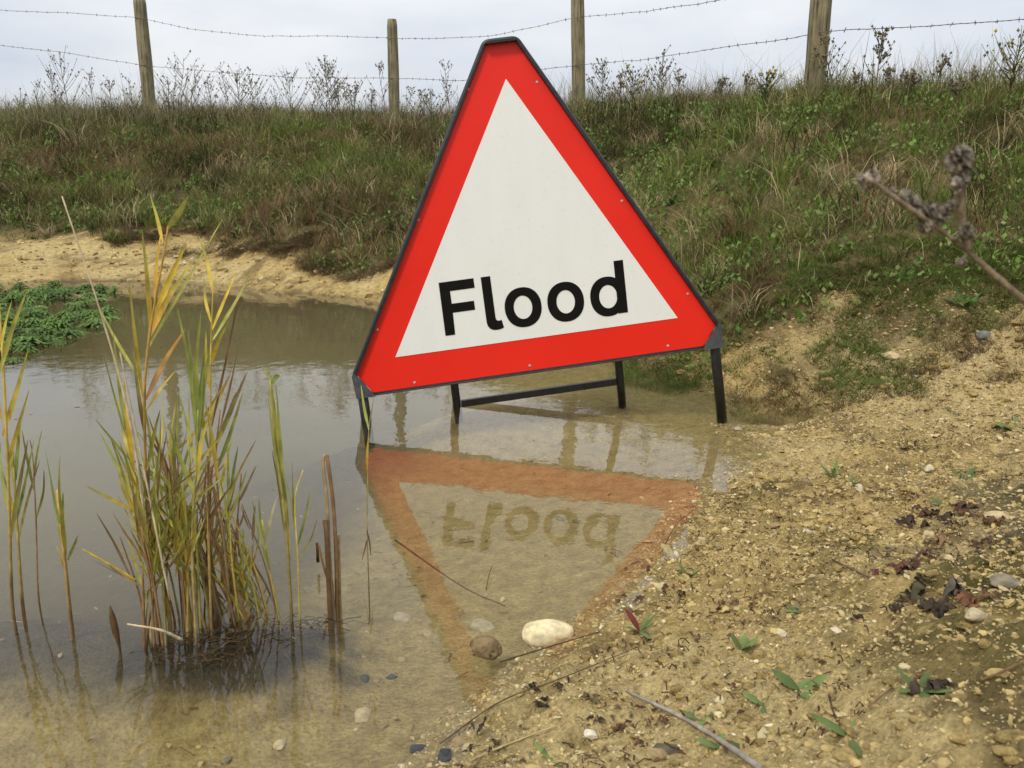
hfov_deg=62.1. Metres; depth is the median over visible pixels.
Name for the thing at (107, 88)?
seeding weed
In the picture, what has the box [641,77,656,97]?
seeding weed
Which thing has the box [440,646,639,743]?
twig
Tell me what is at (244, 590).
reed
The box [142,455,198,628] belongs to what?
reed
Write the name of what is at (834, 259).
grass tuft
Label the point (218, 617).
reed
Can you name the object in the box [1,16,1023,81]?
barbed wire
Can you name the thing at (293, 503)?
reed
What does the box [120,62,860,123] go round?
weed plant
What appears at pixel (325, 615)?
sunken debris
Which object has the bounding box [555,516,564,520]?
stone
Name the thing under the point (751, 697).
seedling
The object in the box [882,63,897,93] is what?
seeding weed
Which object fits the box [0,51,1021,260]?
dead stalks
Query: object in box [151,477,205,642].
reed
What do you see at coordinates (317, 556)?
dead reed stub
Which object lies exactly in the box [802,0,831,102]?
fence post
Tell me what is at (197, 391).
reed
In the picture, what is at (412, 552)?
twig
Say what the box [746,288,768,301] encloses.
grass tuft
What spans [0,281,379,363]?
water
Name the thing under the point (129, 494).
reed
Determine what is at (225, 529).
reed
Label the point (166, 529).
reed
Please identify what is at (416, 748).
stone
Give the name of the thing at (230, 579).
reed
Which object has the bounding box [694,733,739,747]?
seedling
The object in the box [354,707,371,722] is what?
stone
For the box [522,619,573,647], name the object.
stone
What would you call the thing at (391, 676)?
stone
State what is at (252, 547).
reed
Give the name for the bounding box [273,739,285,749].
stone
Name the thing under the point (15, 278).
bank gravel
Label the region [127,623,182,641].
dry stalk
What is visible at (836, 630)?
stone
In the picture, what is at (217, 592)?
reed
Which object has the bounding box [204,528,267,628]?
reed
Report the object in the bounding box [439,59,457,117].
seeding weed
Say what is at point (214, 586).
reed
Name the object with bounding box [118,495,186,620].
reed
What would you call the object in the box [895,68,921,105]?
seeding weed
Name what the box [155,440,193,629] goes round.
reed
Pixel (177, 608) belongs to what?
reed
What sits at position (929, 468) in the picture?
stone
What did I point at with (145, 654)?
reed
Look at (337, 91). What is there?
seeding weed
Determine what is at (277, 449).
reed
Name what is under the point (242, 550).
reed
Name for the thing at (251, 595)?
reed
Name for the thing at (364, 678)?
stone
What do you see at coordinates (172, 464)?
reed
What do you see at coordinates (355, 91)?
seeding weed
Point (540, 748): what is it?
seedling
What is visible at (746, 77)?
seeding weed
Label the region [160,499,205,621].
reed
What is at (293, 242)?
dead grass
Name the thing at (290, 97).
seeding weed
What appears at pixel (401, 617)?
stone
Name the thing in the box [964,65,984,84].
seeding weed
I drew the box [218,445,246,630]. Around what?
reed
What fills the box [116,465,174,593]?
reed
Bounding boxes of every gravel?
[0,226,384,300]
[124,423,790,767]
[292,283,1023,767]
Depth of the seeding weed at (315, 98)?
10.38 m
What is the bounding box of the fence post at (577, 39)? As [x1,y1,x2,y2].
[571,0,585,102]
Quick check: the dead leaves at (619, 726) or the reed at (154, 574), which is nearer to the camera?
the dead leaves at (619, 726)
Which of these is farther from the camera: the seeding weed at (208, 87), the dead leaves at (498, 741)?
the seeding weed at (208, 87)
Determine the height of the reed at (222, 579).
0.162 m
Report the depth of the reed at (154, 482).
1.19 m
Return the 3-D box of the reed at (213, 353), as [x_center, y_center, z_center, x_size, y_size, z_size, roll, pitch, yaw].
[-0.406,0.099,1.189,0.089,0.598,0.099,0,13,0]
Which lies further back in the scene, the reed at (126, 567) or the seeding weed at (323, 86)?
the seeding weed at (323, 86)
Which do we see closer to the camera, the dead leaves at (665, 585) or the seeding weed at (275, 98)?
the dead leaves at (665, 585)
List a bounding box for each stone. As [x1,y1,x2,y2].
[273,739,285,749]
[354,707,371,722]
[360,674,368,682]
[385,673,397,679]
[393,612,411,621]
[409,744,425,752]
[438,748,450,762]
[469,618,494,632]
[470,636,501,659]
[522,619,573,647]
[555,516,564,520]
[583,729,597,739]
[645,747,666,761]
[653,743,680,754]
[686,466,693,471]
[776,628,787,636]
[830,627,841,634]
[853,484,863,492]
[880,351,899,359]
[924,464,934,472]
[964,607,988,621]
[976,330,990,339]
[982,511,1008,521]
[989,573,1023,588]
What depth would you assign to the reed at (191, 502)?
1.20 m
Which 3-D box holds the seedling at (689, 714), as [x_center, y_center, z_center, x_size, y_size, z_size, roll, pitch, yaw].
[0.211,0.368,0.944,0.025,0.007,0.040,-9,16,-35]
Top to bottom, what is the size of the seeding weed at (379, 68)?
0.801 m
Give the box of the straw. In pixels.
[469,725,555,762]
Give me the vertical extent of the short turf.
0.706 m
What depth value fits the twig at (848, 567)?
1.28 m
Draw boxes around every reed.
[0,291,28,635]
[3,421,39,631]
[22,431,44,625]
[46,454,77,639]
[82,195,221,592]
[85,437,160,642]
[94,561,147,656]
[96,333,155,541]
[96,513,150,651]
[111,439,190,642]
[114,466,160,632]
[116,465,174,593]
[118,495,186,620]
[120,402,167,650]
[120,413,213,632]
[125,448,186,637]
[128,486,174,640]
[130,472,203,640]
[130,503,169,647]
[131,451,167,562]
[132,486,165,655]
[136,415,202,642]
[137,405,214,626]
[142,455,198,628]
[142,519,194,653]
[143,383,224,636]
[144,459,210,535]
[145,465,157,644]
[145,469,196,645]
[146,392,193,630]
[146,525,204,652]
[147,435,182,629]
[147,450,196,636]
[148,416,171,598]
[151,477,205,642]
[152,433,166,601]
[153,440,185,639]
[153,532,178,639]
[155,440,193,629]
[158,460,229,606]
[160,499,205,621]
[161,447,222,632]
[163,455,225,632]
[166,507,228,616]
[167,404,214,633]
[168,431,186,632]
[169,307,215,651]
[170,545,208,636]
[175,433,227,631]
[178,527,251,630]
[186,528,215,631]
[195,485,225,630]
[196,450,237,630]
[197,491,215,630]
[198,509,218,632]
[199,237,251,638]
[199,505,250,630]
[200,505,269,629]
[201,464,228,608]
[202,520,238,629]
[203,465,212,619]
[203,514,227,602]
[204,508,242,630]
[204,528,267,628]
[205,351,255,628]
[205,538,242,612]
[206,472,234,630]
[207,456,233,635]
[210,475,234,628]
[214,502,266,616]
[214,558,255,629]
[215,579,279,629]
[216,534,256,628]
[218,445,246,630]
[221,467,255,606]
[221,507,272,628]
[221,552,259,628]
[223,530,261,630]
[224,492,272,630]
[225,556,275,626]
[230,499,283,627]
[231,519,262,580]
[232,526,264,608]
[233,540,254,628]
[241,504,278,623]
[252,497,281,630]
[262,366,293,633]
[286,468,316,633]
[318,454,342,635]
[361,387,373,622]
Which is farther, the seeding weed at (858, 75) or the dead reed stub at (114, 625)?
the seeding weed at (858, 75)
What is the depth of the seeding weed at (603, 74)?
7.83 m
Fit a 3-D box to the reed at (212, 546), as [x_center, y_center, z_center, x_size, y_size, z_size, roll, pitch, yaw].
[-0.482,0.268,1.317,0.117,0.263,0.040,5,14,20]
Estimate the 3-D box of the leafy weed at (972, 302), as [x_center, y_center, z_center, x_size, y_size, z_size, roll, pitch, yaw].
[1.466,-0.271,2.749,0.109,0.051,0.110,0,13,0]
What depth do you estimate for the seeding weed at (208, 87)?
9.35 m
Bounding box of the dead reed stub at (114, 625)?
[109,606,122,671]
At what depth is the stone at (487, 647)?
1.17 m
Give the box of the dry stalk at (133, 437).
[61,196,150,558]
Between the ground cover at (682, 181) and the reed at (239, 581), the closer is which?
the reed at (239, 581)
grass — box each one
[0,17,1023,137]
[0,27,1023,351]
[0,64,1023,373]
[97,221,1022,377]
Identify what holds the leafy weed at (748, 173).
on the ground at (78, 693)
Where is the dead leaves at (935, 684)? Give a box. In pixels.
[906,673,957,695]
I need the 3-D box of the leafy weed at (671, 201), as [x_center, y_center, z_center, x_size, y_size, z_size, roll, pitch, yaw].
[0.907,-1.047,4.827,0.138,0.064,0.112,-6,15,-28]
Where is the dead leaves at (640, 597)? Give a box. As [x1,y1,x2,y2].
[622,589,684,601]
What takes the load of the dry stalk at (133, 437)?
on the ground at (78, 693)
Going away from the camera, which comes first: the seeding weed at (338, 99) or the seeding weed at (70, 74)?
the seeding weed at (70, 74)
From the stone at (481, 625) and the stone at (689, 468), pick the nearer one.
the stone at (481, 625)
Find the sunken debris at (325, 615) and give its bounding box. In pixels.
[0,425,708,755]
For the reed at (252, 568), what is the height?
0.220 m
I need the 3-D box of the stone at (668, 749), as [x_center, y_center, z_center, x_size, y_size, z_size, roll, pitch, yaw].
[0.165,0.392,0.909,0.033,0.012,0.022,0,13,0]
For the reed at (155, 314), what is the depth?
1.14 m
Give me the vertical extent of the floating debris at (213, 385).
0.002 m
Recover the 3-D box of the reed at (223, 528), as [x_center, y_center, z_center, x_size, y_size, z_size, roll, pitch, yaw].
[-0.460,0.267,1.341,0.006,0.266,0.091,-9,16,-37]
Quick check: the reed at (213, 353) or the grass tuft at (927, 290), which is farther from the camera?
the grass tuft at (927, 290)
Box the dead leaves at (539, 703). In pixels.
[523,676,600,707]
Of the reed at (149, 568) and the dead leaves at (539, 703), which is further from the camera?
the reed at (149, 568)
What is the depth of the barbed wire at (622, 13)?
9.52 m
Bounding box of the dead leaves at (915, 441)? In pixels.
[868,390,946,450]
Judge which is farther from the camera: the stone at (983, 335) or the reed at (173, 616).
the stone at (983, 335)
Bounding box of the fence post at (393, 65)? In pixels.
[387,19,399,120]
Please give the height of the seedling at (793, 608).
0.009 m
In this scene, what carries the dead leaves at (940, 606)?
on the ground at (78, 693)
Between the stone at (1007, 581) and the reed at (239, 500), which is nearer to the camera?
the stone at (1007, 581)
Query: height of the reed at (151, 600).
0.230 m
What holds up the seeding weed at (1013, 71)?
on the ground at (78, 693)
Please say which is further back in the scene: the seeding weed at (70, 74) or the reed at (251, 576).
the seeding weed at (70, 74)
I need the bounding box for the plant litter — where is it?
[431,240,1023,767]
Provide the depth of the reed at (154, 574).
1.22 m
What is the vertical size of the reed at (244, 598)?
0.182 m
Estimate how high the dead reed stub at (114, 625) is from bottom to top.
0.130 m
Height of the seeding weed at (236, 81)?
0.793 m
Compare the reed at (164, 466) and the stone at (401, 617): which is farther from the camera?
the stone at (401, 617)
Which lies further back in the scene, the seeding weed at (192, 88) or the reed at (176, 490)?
the seeding weed at (192, 88)
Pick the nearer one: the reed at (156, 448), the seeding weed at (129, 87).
the reed at (156, 448)
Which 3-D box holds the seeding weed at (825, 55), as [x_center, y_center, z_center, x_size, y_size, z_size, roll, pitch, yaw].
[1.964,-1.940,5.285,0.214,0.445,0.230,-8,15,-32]
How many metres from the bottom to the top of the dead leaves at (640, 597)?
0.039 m
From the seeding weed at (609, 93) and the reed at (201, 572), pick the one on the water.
the reed at (201, 572)
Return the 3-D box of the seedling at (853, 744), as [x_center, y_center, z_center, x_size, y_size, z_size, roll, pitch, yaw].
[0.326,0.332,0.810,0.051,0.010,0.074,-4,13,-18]
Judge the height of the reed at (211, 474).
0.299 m
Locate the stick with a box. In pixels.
[625,690,763,767]
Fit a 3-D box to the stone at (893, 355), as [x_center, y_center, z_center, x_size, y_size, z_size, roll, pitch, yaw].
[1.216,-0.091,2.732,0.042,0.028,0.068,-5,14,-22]
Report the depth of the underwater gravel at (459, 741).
1.37 m
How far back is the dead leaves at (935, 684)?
0.81 m
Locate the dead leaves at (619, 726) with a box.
[586,700,668,746]
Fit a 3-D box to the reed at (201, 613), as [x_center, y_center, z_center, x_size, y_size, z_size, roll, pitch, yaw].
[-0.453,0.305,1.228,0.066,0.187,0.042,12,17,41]
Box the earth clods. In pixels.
[580,321,1023,767]
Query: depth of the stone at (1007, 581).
1.07 m
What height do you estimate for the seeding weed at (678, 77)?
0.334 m
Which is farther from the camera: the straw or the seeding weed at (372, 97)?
the seeding weed at (372, 97)
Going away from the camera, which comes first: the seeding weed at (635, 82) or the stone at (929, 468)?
the stone at (929, 468)
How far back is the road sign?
2.34 m
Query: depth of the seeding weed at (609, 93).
7.97 m
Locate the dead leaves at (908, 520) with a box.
[894,501,1005,527]
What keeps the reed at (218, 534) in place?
on the ground at (78, 693)
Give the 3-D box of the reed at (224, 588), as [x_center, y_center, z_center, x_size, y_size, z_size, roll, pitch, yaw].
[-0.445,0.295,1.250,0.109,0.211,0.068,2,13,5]
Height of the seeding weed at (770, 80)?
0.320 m
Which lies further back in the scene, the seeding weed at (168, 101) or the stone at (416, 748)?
the seeding weed at (168, 101)
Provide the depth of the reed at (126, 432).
1.18 m
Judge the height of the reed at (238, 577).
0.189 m
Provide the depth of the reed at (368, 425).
1.37 m
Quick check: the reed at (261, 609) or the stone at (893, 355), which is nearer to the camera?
the reed at (261, 609)
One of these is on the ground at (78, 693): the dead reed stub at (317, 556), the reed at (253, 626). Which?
the reed at (253, 626)
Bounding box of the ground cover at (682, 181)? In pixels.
[0,79,1023,368]
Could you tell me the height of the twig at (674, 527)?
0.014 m
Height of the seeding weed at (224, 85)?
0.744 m
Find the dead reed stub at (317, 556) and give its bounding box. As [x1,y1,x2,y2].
[316,542,319,562]
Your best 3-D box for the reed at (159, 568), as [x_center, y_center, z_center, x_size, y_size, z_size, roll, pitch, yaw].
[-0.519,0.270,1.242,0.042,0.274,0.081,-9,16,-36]
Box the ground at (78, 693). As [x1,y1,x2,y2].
[0,97,1023,767]
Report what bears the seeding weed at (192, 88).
on the ground at (78, 693)
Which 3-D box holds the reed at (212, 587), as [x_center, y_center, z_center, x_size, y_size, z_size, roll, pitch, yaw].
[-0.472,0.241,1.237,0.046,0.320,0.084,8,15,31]
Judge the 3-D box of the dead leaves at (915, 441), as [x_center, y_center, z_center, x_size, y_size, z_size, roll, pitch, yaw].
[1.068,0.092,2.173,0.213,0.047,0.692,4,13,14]
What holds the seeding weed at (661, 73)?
on the ground at (78, 693)
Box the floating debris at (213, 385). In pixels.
[14,308,676,550]
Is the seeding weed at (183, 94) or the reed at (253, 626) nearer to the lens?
the reed at (253, 626)
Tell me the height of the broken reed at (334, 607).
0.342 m
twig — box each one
[394,539,504,605]
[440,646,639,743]
[500,631,599,662]
[660,500,692,553]
[811,548,885,583]
[828,695,836,716]
[868,678,901,706]
[980,660,1023,681]
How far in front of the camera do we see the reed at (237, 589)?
1.26 m
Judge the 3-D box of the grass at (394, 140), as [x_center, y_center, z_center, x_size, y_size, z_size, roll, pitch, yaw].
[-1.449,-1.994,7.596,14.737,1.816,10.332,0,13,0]
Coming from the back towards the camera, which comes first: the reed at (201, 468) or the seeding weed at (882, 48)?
the seeding weed at (882, 48)
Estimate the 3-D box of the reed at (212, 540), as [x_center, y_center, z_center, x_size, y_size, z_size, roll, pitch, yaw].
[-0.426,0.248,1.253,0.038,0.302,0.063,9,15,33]
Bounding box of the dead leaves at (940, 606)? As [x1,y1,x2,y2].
[836,577,1004,620]
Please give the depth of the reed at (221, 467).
1.26 m
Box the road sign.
[352,36,726,448]
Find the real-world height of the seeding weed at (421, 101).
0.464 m
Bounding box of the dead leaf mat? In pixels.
[118,608,367,677]
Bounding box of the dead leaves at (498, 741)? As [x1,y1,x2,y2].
[462,716,505,752]
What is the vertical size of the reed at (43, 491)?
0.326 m
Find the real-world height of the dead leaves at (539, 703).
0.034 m
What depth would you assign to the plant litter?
1.27 m
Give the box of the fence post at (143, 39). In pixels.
[133,0,155,114]
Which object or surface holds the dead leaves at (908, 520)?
on the ground at (78, 693)
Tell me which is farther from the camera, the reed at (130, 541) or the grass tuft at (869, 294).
the grass tuft at (869, 294)
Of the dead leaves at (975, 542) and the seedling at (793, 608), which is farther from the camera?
the dead leaves at (975, 542)
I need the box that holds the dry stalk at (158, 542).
[119,352,170,599]
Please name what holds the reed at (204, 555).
on the ground at (78, 693)
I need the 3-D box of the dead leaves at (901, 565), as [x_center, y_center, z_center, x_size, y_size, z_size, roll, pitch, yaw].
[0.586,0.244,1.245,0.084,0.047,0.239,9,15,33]
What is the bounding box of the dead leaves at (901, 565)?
[870,535,952,582]
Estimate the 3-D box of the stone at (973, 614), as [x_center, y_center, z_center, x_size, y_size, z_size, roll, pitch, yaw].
[0.513,0.255,0.939,0.028,0.014,0.022,0,13,0]
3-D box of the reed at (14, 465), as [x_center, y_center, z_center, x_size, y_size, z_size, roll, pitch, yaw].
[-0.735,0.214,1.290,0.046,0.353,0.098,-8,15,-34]
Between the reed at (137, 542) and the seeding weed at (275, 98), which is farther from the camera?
the seeding weed at (275, 98)
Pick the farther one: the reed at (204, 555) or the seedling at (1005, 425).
the seedling at (1005, 425)
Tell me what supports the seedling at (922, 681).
on the ground at (78, 693)
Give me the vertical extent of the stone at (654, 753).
0.015 m
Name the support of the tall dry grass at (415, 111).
on the ground at (78, 693)
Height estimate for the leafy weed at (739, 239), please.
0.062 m
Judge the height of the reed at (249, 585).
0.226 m
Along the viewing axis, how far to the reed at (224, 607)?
1.32 m
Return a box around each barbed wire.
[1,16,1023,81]
[4,0,718,39]
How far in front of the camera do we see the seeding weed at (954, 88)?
5.01 m
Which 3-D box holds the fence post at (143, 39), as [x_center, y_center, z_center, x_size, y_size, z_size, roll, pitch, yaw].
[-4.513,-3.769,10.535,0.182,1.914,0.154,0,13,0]
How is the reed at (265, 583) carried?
on the ground at (78, 693)
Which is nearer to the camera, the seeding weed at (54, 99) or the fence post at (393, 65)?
the seeding weed at (54, 99)
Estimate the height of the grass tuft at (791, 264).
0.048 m
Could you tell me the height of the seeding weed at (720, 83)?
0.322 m
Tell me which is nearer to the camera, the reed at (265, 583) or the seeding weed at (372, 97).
the reed at (265, 583)
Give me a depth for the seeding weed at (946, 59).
5.10 m
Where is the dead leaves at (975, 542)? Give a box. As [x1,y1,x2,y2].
[965,535,997,553]
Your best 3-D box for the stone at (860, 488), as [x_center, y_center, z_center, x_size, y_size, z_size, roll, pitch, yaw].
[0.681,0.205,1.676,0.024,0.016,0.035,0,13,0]
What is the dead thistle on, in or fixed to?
on the ground at (78, 693)
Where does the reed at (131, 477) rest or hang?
on the water
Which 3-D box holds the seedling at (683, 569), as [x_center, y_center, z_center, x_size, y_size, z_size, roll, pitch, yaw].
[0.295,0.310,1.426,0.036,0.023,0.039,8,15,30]
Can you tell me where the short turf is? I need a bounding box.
[605,231,1023,425]
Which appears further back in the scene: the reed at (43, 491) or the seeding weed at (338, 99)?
the seeding weed at (338, 99)
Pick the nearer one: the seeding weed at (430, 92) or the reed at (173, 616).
the reed at (173, 616)
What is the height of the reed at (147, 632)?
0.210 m
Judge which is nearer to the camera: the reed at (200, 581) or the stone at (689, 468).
the reed at (200, 581)
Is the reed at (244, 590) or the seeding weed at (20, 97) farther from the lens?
the seeding weed at (20, 97)
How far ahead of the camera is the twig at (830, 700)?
0.86 m
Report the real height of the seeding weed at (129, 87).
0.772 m
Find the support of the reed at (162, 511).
on the water
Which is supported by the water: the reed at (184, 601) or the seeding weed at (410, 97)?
the reed at (184, 601)
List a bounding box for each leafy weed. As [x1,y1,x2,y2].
[660,194,682,204]
[721,232,750,244]
[742,170,760,179]
[891,267,915,281]
[943,291,980,307]
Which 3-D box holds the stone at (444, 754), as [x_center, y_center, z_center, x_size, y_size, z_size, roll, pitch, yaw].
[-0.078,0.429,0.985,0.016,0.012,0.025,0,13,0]
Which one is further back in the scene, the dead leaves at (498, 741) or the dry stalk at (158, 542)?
the dry stalk at (158, 542)
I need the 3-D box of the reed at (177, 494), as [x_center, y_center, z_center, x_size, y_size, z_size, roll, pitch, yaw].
[-0.445,0.195,1.217,0.128,0.406,0.056,3,13,12]
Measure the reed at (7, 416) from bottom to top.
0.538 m
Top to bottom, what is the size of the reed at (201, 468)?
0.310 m
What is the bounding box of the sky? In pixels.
[0,0,1023,115]
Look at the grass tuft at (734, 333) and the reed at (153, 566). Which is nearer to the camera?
the reed at (153, 566)
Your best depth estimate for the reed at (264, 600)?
1.28 m
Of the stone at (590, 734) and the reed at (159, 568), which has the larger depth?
the reed at (159, 568)
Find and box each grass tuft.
[726,324,742,336]
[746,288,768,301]
[784,260,796,269]
[825,252,846,262]
[861,288,877,301]
[916,283,940,296]
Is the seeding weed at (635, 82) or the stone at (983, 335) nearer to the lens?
the stone at (983, 335)
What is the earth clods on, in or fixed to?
on the ground at (78, 693)
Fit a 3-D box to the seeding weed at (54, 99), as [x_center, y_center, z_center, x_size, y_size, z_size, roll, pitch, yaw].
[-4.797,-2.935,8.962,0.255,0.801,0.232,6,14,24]
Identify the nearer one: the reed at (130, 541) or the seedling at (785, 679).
the seedling at (785, 679)
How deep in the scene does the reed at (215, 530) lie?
1.28 m
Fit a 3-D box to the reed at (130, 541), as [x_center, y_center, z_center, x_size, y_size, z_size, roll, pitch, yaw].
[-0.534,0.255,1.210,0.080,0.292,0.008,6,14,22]
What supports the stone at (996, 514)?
on the ground at (78, 693)
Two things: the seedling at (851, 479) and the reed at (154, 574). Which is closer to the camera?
the reed at (154, 574)
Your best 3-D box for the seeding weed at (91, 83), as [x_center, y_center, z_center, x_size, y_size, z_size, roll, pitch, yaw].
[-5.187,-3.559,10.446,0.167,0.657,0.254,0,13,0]
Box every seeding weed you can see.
[13,88,27,107]
[31,78,45,103]
[38,46,93,140]
[40,64,65,134]
[82,67,94,108]
[98,75,116,110]
[120,73,149,134]
[153,73,178,130]
[155,50,201,139]
[188,64,206,107]
[194,72,218,132]
[215,61,232,108]
[216,63,261,124]
[243,73,271,124]
[268,86,283,108]
[269,65,316,123]
[306,55,342,124]
[308,79,323,110]
[314,63,346,120]
[333,79,372,118]
[334,73,356,120]
[334,83,352,112]
[366,60,390,107]
[366,88,376,118]
[399,85,416,115]
[407,88,428,119]
[417,89,453,130]
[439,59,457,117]
[585,57,611,109]
[603,86,616,100]
[613,71,627,102]
[617,63,649,102]
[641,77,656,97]
[645,45,676,105]
[669,68,686,95]
[713,74,732,105]
[742,73,755,97]
[749,65,784,104]
[806,33,849,98]
[850,67,860,86]
[863,24,894,91]
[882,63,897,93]
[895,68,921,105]
[924,51,951,103]
[942,76,970,109]
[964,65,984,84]
[981,26,1023,109]
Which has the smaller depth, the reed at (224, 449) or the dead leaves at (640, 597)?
the reed at (224, 449)
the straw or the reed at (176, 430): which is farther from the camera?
the reed at (176, 430)
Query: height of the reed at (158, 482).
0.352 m
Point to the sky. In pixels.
(692, 28)
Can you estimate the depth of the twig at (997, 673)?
0.78 m
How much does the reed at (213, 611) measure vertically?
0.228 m
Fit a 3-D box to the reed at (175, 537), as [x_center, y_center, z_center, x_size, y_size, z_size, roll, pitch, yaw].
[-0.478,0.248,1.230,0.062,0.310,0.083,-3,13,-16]
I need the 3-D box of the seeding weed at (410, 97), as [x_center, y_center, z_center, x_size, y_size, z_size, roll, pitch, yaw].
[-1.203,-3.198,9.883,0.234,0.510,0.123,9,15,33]
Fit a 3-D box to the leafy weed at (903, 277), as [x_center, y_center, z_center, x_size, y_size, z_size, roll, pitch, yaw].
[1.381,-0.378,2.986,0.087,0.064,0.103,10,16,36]
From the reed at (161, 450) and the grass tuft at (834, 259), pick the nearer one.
the reed at (161, 450)
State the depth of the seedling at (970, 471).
1.65 m
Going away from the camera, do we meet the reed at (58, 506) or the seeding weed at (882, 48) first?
the reed at (58, 506)
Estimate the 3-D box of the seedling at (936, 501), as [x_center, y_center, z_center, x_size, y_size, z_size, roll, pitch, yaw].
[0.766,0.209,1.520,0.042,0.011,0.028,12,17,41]
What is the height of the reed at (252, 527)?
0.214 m
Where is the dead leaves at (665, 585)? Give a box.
[640,560,752,611]
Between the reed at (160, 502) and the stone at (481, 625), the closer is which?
the reed at (160, 502)
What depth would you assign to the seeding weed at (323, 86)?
9.53 m
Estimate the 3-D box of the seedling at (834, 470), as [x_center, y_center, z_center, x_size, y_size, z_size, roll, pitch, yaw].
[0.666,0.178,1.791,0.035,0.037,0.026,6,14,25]
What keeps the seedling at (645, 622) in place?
on the ground at (78, 693)
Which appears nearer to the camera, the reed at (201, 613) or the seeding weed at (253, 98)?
the reed at (201, 613)
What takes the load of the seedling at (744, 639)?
on the ground at (78, 693)
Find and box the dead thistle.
[853,142,1023,304]
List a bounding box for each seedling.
[532,740,561,767]
[624,609,656,638]
[676,561,698,576]
[682,711,714,726]
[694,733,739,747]
[730,634,757,649]
[741,691,766,713]
[771,668,828,698]
[783,603,801,614]
[809,713,861,756]
[821,460,837,477]
[842,474,860,483]
[896,668,953,697]
[928,496,942,504]
[951,467,976,479]
[994,418,1023,429]
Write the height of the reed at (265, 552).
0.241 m
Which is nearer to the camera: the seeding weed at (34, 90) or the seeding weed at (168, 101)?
the seeding weed at (168, 101)
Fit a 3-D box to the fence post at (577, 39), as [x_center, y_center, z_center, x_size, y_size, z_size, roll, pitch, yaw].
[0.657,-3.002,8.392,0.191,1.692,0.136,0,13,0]
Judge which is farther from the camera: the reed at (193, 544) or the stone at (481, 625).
the stone at (481, 625)
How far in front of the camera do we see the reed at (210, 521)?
1.21 m
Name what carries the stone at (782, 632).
on the ground at (78, 693)
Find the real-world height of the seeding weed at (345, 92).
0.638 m
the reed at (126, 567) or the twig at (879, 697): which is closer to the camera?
the twig at (879, 697)
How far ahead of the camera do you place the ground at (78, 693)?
1.78 m
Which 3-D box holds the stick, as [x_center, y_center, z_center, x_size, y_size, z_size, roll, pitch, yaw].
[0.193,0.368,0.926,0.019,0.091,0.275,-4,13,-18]
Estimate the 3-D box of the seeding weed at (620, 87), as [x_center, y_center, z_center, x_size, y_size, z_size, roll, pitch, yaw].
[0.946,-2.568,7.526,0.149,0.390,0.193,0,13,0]
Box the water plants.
[0,280,122,369]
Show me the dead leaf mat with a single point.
(220, 637)
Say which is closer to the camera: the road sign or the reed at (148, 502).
the reed at (148, 502)

